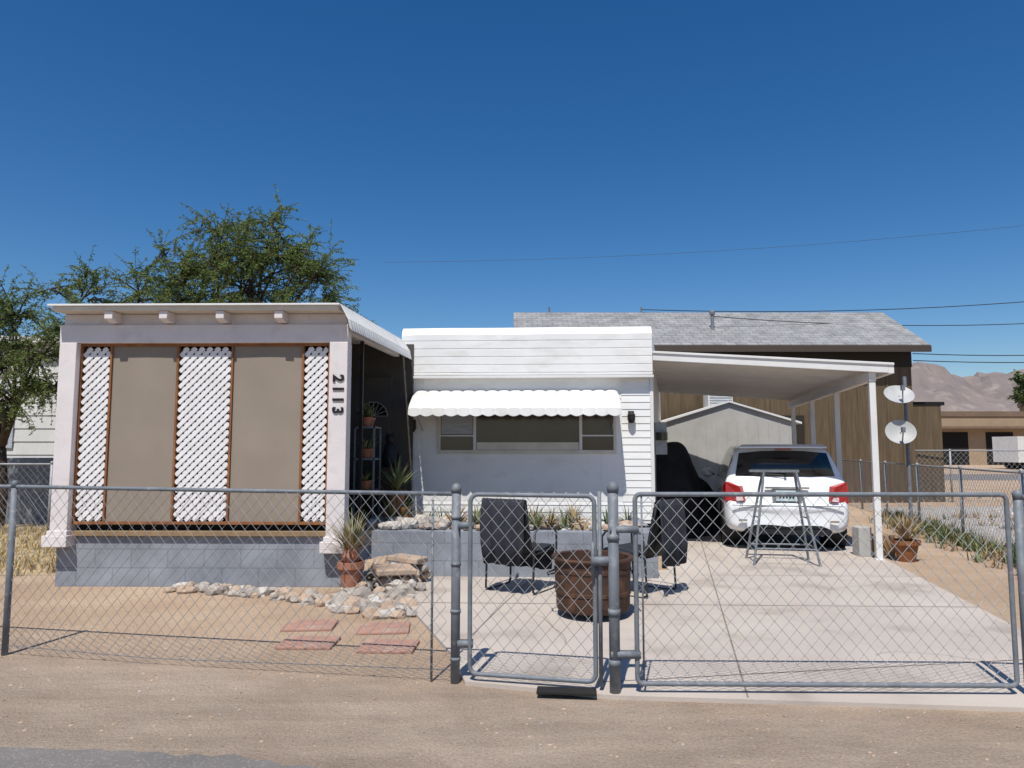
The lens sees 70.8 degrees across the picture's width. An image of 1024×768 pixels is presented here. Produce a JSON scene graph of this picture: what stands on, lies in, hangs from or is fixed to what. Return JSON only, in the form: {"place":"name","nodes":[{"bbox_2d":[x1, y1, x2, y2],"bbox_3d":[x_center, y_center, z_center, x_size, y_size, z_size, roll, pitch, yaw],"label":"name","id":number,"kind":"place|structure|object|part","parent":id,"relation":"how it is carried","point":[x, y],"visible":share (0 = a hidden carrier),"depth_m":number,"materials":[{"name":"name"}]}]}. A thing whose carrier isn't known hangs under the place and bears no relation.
{"place":"outdoors","nodes":[
{"label":"outdoors","id":0,"kind":"place"},
{"bbox_2d":[0,522,56,575],"bbox_3d":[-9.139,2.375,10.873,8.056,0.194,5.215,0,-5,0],"label":"dry grass","id":1,"kind":"structure","parent":0,"point":[50,565],"depth_m":10.07,"materials":[{"name":"plant"}]},
{"bbox_2d":[5,458,52,523],"bbox_3d":[-10.900,2.135,14.418,3.400,1.300,0.900,0,-5,0],"label":"yard clutter","id":2,"kind":"object","parent":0,"point":[30,472],"visible":0.44,"depth_m":14.28,"materials":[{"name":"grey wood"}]},
{"bbox_2d":[0,747,320,767],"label":"road","id":3,"kind":"structure","parent":0,"point":[12,757],"depth_m":3.46,"materials":[{"name":"grey asphalt"}]},
{"bbox_2d":[0,465,1023,767],"bbox_3d":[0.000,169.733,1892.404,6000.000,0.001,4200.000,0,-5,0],"label":"ground","id":4,"kind":"structure","parent":0,"point":[586,723],"depth_m":4.13,"materials":[{"name":"beige soil"}]},
{"bbox_2d":[0,461,52,531],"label":"chainlink fence","id":5,"kind":"object","parent":4,"relation":"on","point":[50,490],"visible":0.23,"depth_m":12.48,"materials":[{"name":"metal"}]},
{"bbox_2d":[0,336,58,457],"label":"white mobile home","id":6,"kind":"object","parent":4,"relation":"on","point":[37,443],"visible":0.07,"depth_m":16.50,"materials":[{"name":"metal"}]},
{"bbox_2d":[0,264,99,527],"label":"mesquite tree","id":7,"kind":"object","parent":4,"relation":"on","point":[16,354],"visible":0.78,"depth_m":13.21,"materials":[{"name":"green plant"}]},
{"bbox_2d":[8,184,377,324],"bbox_3d":[-6.469,-0.605,14.782,7.537,7.046,3.140,0,-5,0],"label":"mesquite tree","id":8,"kind":"object","parent":4,"relation":"on","point":[221,263],"visible":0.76,"depth_m":14.73,"materials":[{"name":"green plant"}]},
{"bbox_2d":[41,303,413,586],"bbox_3d":[-3.232,0.820,8.978,3.600,3.156,2.710,0,-5,1],"label":"screened porch","id":9,"kind":"object","parent":4,"relation":"on","point":[234,395],"visible":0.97,"depth_m":7.93,"materials":[{"name":"beige fabric"}]},
{"bbox_2d":[352,399,381,525],"bbox_3d":[-1.863,0.979,9.165,0.468,1.592,0.690,0,-5,0],"label":"plant shelf","id":10,"kind":"object","parent":9,"relation":"on","point":[368,453],"visible":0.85,"depth_m":9.07,"materials":[{"name":"metal"}]},
{"bbox_2d":[349,344,413,516],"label":"wall","id":11,"kind":"structure","parent":9,"relation":"in","point":[388,379],"depth_m":10.22,"materials":[{"name":"black"}]},
{"bbox_2d":[374,467,401,515],"bbox_3d":[-1.685,1.480,9.757,0.330,0.700,0.400,0,-5,0],"label":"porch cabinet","id":12,"kind":"object","parent":9,"relation":"on","point":[385,486],"visible":0.24,"depth_m":9.57,"materials":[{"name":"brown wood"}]},
{"bbox_2d":[382,432,399,466],"bbox_3d":[-1.660,0.887,9.810,0.215,0.470,0.220,-4,-7,39],"label":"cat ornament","id":13,"kind":"object","parent":12,"relation":"on","point":[390,451],"visible":0.98,"depth_m":9.74,"materials":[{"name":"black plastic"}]},
{"bbox_2d":[0,480,461,683],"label":"chainlink fence","id":14,"kind":"object","parent":4,"relation":"on","point":[455,609],"visible":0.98,"depth_m":4.93,"materials":[{"name":"metal"}]},
{"bbox_2d":[162,555,430,619],"bbox_3d":[-2.235,2.038,7.293,2.813,0.380,2.003,0,-5,0],"label":"rock border","id":15,"kind":"object","parent":4,"relation":"on","point":[364,601],"visible":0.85,"depth_m":7.20,"materials":[{"name":"beige stone"}]},
{"bbox_2d":[313,504,388,587],"bbox_3d":[-1.641,1.706,7.446,0.779,0.920,0.838,-3,-6,28],"label":"potted yucca","id":16,"kind":"object","parent":15,"relation":"on","point":[346,562],"visible":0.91,"depth_m":7.35,"materials":[{"name":"plant"}]},
{"bbox_2d":[371,553,427,575],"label":"flagstones","id":17,"kind":"object","parent":15,"relation":"on","point":[377,570],"visible":0.97,"depth_m":7.65,"materials":[{"name":"beige stone"}]},
{"bbox_2d":[275,636,340,649],"bbox_3d":[-1.560,1.987,5.526,0.420,0.030,0.320,0,-5,2],"label":"paver","id":18,"kind":"object","parent":4,"relation":"on","point":[288,644],"visible":0.81,"depth_m":5.45,"materials":[{"name":"brick"}]},
{"bbox_2d":[280,619,338,631],"bbox_3d":[-1.700,2.035,6.064,0.420,0.030,0.320,0,-5,-3],"label":"paver","id":19,"kind":"object","parent":4,"relation":"on","point":[320,624],"visible":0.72,"depth_m":6.01,"materials":[{"name":"brick"}]},
{"bbox_2d":[356,622,409,634],"bbox_3d":[-1.060,2.026,5.964,0.420,0.030,0.320,1,-5,-6],"label":"paver","id":20,"kind":"object","parent":4,"relation":"on","point":[383,626],"visible":0.85,"depth_m":5.91,"materials":[{"name":"red brick"}]},
{"bbox_2d":[356,639,419,653],"bbox_3d":[-0.930,1.978,5.426,0.420,0.030,0.320,0,-5,3],"label":"paver","id":21,"kind":"object","parent":4,"relation":"on","point":[375,648],"visible":0.96,"depth_m":5.37,"materials":[{"name":"red brick"}]},
{"bbox_2d":[364,485,658,577],"bbox_3d":[-0.075,1.842,9.141,3.636,1.149,1.827,0,-5,3],"label":"raised planter","id":22,"kind":"object","parent":4,"relation":"on","point":[566,537],"visible":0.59,"depth_m":8.36,"materials":[{"name":"concrete"}]},
{"bbox_2d":[376,457,422,517],"bbox_3d":[-1.483,1.361,9.280,0.598,0.892,0.650,-2,-5,19],"label":"potted plant","id":23,"kind":"object","parent":22,"relation":"on","point":[397,482],"visible":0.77,"depth_m":9.20,"materials":[{"name":"plant"}]},
{"bbox_2d":[607,481,620,693],"bbox_3d":[0.625,1.274,4.415,0.076,1.343,0.074,0,-5,0],"label":"gate post","id":24,"kind":"object","parent":4,"relation":"on","point":[613,588],"visible":0.94,"depth_m":4.39,"materials":[{"name":"grey metal"}]},
{"bbox_2d":[457,491,608,686],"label":"walk gate","id":25,"kind":"structure","parent":24,"relation":"attached to","point":[599,560],"depth_m":4.53,"materials":[{"name":"metal"}]},
{"bbox_2d":[610,492,1019,687],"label":"drive gate","id":26,"kind":"structure","parent":24,"relation":"attached to","point":[636,653],"depth_m":4.38,"materials":[{"name":"metal"}]},
{"bbox_2d":[660,401,801,489],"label":"garden shed","id":27,"kind":"structure","parent":4,"relation":"on","point":[708,437],"depth_m":17.56,"materials":[{"name":"white metal"}]},
{"bbox_2d":[872,533,895,557],"bbox_3d":[5.120,2.233,9.992,0.200,0.300,0.300,2,-5,-17],"label":"cardboard box","id":28,"kind":"object","parent":4,"relation":"on","point":[887,546],"visible":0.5,"depth_m":9.85,"materials":[{"name":"brown cardboard"}]},
{"bbox_2d":[884,376,916,521],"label":"satellite dishes","id":29,"kind":"object","parent":4,"relation":"on","point":[904,431],"visible":0.98,"depth_m":13.97,"materials":[{"name":"white metal"}]},
{"bbox_2d":[882,510,938,561],"bbox_3d":[5.243,1.996,9.558,0.786,0.715,0.813,2,-5,-17],"label":"dry potted plant","id":30,"kind":"object","parent":4,"relation":"on","point":[901,546],"visible":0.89,"depth_m":9.52,"materials":[{"name":"brown plant"}]},
{"bbox_2d":[913,402,945,501],"bbox_3d":[11.650,2.042,21.845,1.100,2.800,3.320,0,-5,0],"label":"lean to","id":31,"kind":"object","parent":4,"relation":"on","point":[927,421],"visible":0.21,"depth_m":20.23,"materials":[{"name":"brown wood"}]},
{"bbox_2d":[842,459,1023,551],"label":"chainlink fence","id":32,"kind":"object","parent":4,"relation":"on","point":[1020,472],"visible":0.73,"depth_m":12.54,"materials":[{"name":"metal"}]},
{"bbox_2d":[865,507,1016,574],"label":"weeds","id":33,"kind":"object","parent":4,"relation":"on","point":[953,537],"visible":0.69,"depth_m":11.09,"materials":[{"name":"green plant"}]},
{"bbox_2d":[870,506,1014,545],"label":"gravel lot","id":34,"kind":"structure","parent":4,"relation":"on","point":[925,513],"depth_m":15.56,"materials":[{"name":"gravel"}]},
{"bbox_2d":[943,511,1014,535],"bbox_3d":[11.039,2.520,12.590,5.129,0.210,7.176,-1,-5,12],"label":"scrub","id":35,"kind":"object","parent":34,"relation":"on","point":[981,521],"visible":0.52,"depth_m":15.09,"materials":[{"name":"green plant"}]},
{"bbox_2d":[915,449,1023,501],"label":"chainlink fence","id":36,"kind":"object","parent":4,"relation":"on","point":[950,463],"visible":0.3,"depth_m":19.98,"materials":[{"name":"metal"}]},
{"bbox_2d":[992,436,1023,468],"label":"parked truck","id":37,"kind":"object","parent":4,"relation":"on","point":[1009,443],"visible":0.95,"depth_m":50.72,"materials":[{"name":"white paint"}]},
{"bbox_2d":[1006,369,1023,408],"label":"street tree","id":38,"kind":"object","parent":4,"relation":"on","point":[1018,392],"visible":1,"depth_m":44.05,"materials":[{"name":"green plant"}]},
{"bbox_2d":[1012,490,1023,676],"bbox_3d":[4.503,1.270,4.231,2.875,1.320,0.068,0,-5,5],"label":"fence post","id":39,"kind":"object","parent":4,"relation":"on","point":[1018,498],"visible":1,"depth_m":4.37,"materials":[{"name":"metal"}]},
{"bbox_3d":[33.000,-1.610,24.238,2.200,10.500,0.320,0,-5,0],"label":"utility pole","id":40,"kind":"object","parent":4,"relation":"on","visible":0},
{"bbox_2d":[429,225,1023,362],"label":"power lines","id":41,"kind":"object","parent":40,"relation":"attached to","point":[844,310],"visible":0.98,"depth_m":22.37,"materials":[{"name":"grey"}]},
{"bbox_2d":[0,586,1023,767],"bbox_3d":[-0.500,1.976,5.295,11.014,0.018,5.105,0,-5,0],"label":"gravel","id":42,"kind":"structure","parent":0,"point":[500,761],"depth_m":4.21,"materials":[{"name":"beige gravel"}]},
{"bbox_2d":[0,0,1023,376],"label":"sky","id":43,"kind":"structure","parent":0,"point":[464,133],"materials":[{"name":"blue"}]},
{"bbox_2d":[438,414,616,453],"bbox_3d":[0.206,0.602,10.270,2.540,0.780,0.037,0,-5,3],"label":"window","id":44,"kind":"structure","parent":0,"point":[532,434],"depth_m":10.26,"materials":[{"name":"grey glass"}]},
{"bbox_2d":[407,532,1023,711],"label":"driveway","id":45,"kind":"structure","parent":0,"point":[994,699],"depth_m":5.72,"materials":[{"name":"concrete"}]},
{"bbox_2d":[480,498,557,594],"bbox_3d":[0.076,1.680,7.590,0.584,0.972,0.769,-3,-6,30],"label":"patio chair","id":46,"kind":"object","parent":45,"relation":"on","point":[524,552],"visible":0.91,"depth_m":7.32,"materials":[{"name":"black fabric"}]},
{"bbox_2d":[536,686,596,695],"bbox_3d":[0.330,1.857,4.353,0.360,0.020,0.100,-1,-5,6],"label":"rubber mat","id":47,"kind":"object","parent":45,"relation":"on","point":[568,691],"visible":1,"depth_m":4.32,"materials":[{"name":"black rubber"}]},
{"bbox_2d":[547,550,638,615],"bbox_3d":[0.720,1.804,6.415,0.738,0.547,0.738,5,-7,-45],"label":"fire pit","id":48,"kind":"object","parent":45,"relation":"on","point":[626,571],"visible":0.76,"depth_m":6.17,"materials":[{"name":"metal"}]},
{"bbox_2d":[602,498,687,597],"bbox_3d":[1.355,1.667,7.450,0.769,0.972,0.584,-5,-7,42],"label":"patio chair","id":49,"kind":"object","parent":45,"relation":"on","point":[669,530],"visible":0.7,"depth_m":7.23,"materials":[{"name":"black fabric"}]},
{"bbox_2d":[650,442,719,538],"bbox_3d":[2.996,1.824,12.778,1.336,1.589,2.200,-3,-6,34],"label":"covered motorcycle","id":50,"kind":"object","parent":45,"relation":"on","point":[676,471],"visible":0.51,"depth_m":12.10,"materials":[{"name":"black fabric"}]},
{"bbox_2d":[652,351,893,560],"bbox_3d":[4.227,1.229,13.215,3.290,2.892,6.970,-1,-5,12],"label":"carport","id":51,"kind":"object","parent":45,"relation":"on","point":[797,382],"visible":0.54,"depth_m":11.39,"materials":[{"name":"white metal"}]},
{"bbox_2d":[702,444,848,547],"bbox_3d":[4.403,1.831,12.369,2.140,1.584,4.231,-1,-5,12],"label":"parked car","id":52,"kind":"object","parent":45,"relation":"on","point":[814,465],"visible":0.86,"depth_m":10.54,"materials":[{"name":"white paint"}]},
{"bbox_3d":[4.018,1.184,10.665,1.380,0.390,0.261,-1,-5,12],"label":"rear window","id":53,"kind":"part","parent":52,"relation":"part of","materials":[{"name":"black glass"}]},
{"bbox_2d":[745,470,821,565],"bbox_3d":[3.500,1.720,9.385,0.832,1.194,0.592,-1,-5,8],"label":"metal sawhorse","id":54,"kind":"object","parent":45,"relation":"on","point":[761,486],"visible":0.79,"depth_m":9.38,"materials":[{"name":"grey metal"}]},
{"bbox_2d":[852,526,872,556],"bbox_3d":[4.830,2.168,9.937,0.180,0.400,0.220,0,-5,0],"label":"concrete block","id":55,"kind":"object","parent":45,"relation":"on","point":[865,537],"depth_m":9.84,"materials":[{"name":"grey concrete"}]},
{"bbox_2d":[703,395,732,407],"bbox_3d":[5.575,1.675,19.393,0.650,3.103,0.570,0,-5,0],"label":"evaporative cooler","id":56,"kind":"object","parent":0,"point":[708,400],"visible":0.27,"depth_m":19.24,"materials":[{"name":"white metal"}]},
{"bbox_2d":[660,352,916,502],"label":"walls","id":57,"kind":"structure","parent":0,"point":[854,424],"depth_m":20.00,"materials":[{"name":"brown wood"}]},
{"bbox_2d":[514,312,929,344],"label":"roof","id":58,"kind":"structure","parent":57,"relation":"on","point":[844,328],"depth_m":21.05,"materials":[{"name":"grey"}]},
{"bbox_2d":[548,307,822,329],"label":"roof vents","id":59,"kind":"object","parent":58,"relation":"on","point":[711,313],"visible":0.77,"depth_m":20.81,"materials":[{"name":"grey metal"}]},
{"bbox_2d":[654,345,931,351],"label":"fascia","id":60,"kind":"structure","parent":58,"relation":"attached to","point":[797,348],"depth_m":19.66,"materials":[{"name":"brown"}]},
{"bbox_2d":[911,362,1023,410],"bbox_3d":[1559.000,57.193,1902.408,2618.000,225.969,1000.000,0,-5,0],"label":"mountains","id":61,"kind":"structure","parent":0,"point":[980,391],"depth_m":1667.42,"materials":[{"name":"brown stone"}]},
{"bbox_2d":[941,403,1023,464],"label":"commercial building","id":62,"kind":"structure","parent":0,"point":[970,430],"depth_m":63.82,"materials":[{"name":"beige paint"}]},
{"bbox_2d":[944,474,1023,479],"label":"street","id":63,"kind":"structure","parent":0,"point":[983,476],"depth_m":36.66,"materials":[{"name":"grey asphalt"}]},
{"bbox_3d":[0.480,2.557,14.648,3.520,0.500,8.950,0,-5,3],"label":"skirt","id":64,"kind":"object","parent":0,"visible":0},
{"bbox_2d":[422,363,660,522],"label":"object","id":65,"kind":"object","parent":64,"relation":"on","point":[656,401],"visible":0.14,"depth_m":11.43,"materials":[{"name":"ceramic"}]},
{"bbox_2d":[402,326,654,375],"bbox_3d":[1.167,-0.089,14.758,3.548,0.755,9.804,-1,-5,12],"label":"top cap","id":66,"kind":"object","parent":65,"relation":"on","point":[533,351],"visible":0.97,"depth_m":10.26,"materials":[{"name":"metal"}]},
{"bbox_2d":[412,377,651,519],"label":"front panels","id":67,"kind":"object","parent":65,"relation":"attached to","point":[629,468],"visible":0.68,"depth_m":10.23,"materials":[{"name":"metal"}]},
{"bbox_2d":[408,389,620,416],"bbox_3d":[0.039,0.261,10.000,2.880,0.409,0.619,0,-5,3],"label":"window awning","id":68,"kind":"object","parent":67,"relation":"attached to","point":[501,403],"depth_m":9.80,"materials":[{"name":"white metal"}]},
{"bbox_2d":[416,416,614,430],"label":"awning arms","id":69,"kind":"object","parent":68,"relation":"attached to","point":[422,428],"visible":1,"depth_m":10.03},
{"bbox_2d":[413,411,634,431],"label":"wall lamps","id":70,"kind":"object","parent":67,"relation":"attached to","point":[630,416],"depth_m":10.11,"materials":[{"name":"black plastic"}]},
{"bbox_2d":[413,375,654,511],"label":"corner trim","id":71,"kind":"structure","parent":65,"relation":"attached to","point":[603,376],"depth_m":10.17,"materials":[{"name":"white metal"}]},
{"bbox_2d":[654,422,667,454],"bbox_3d":[2.320,0.849,11.249,0.190,0.500,0.408,0,-5,3],"label":"meter box","id":72,"kind":"object","parent":65,"relation":"attached to","point":[660,437],"visible":0.95,"depth_m":11.14,"materials":[{"name":"metal"}]}
]}

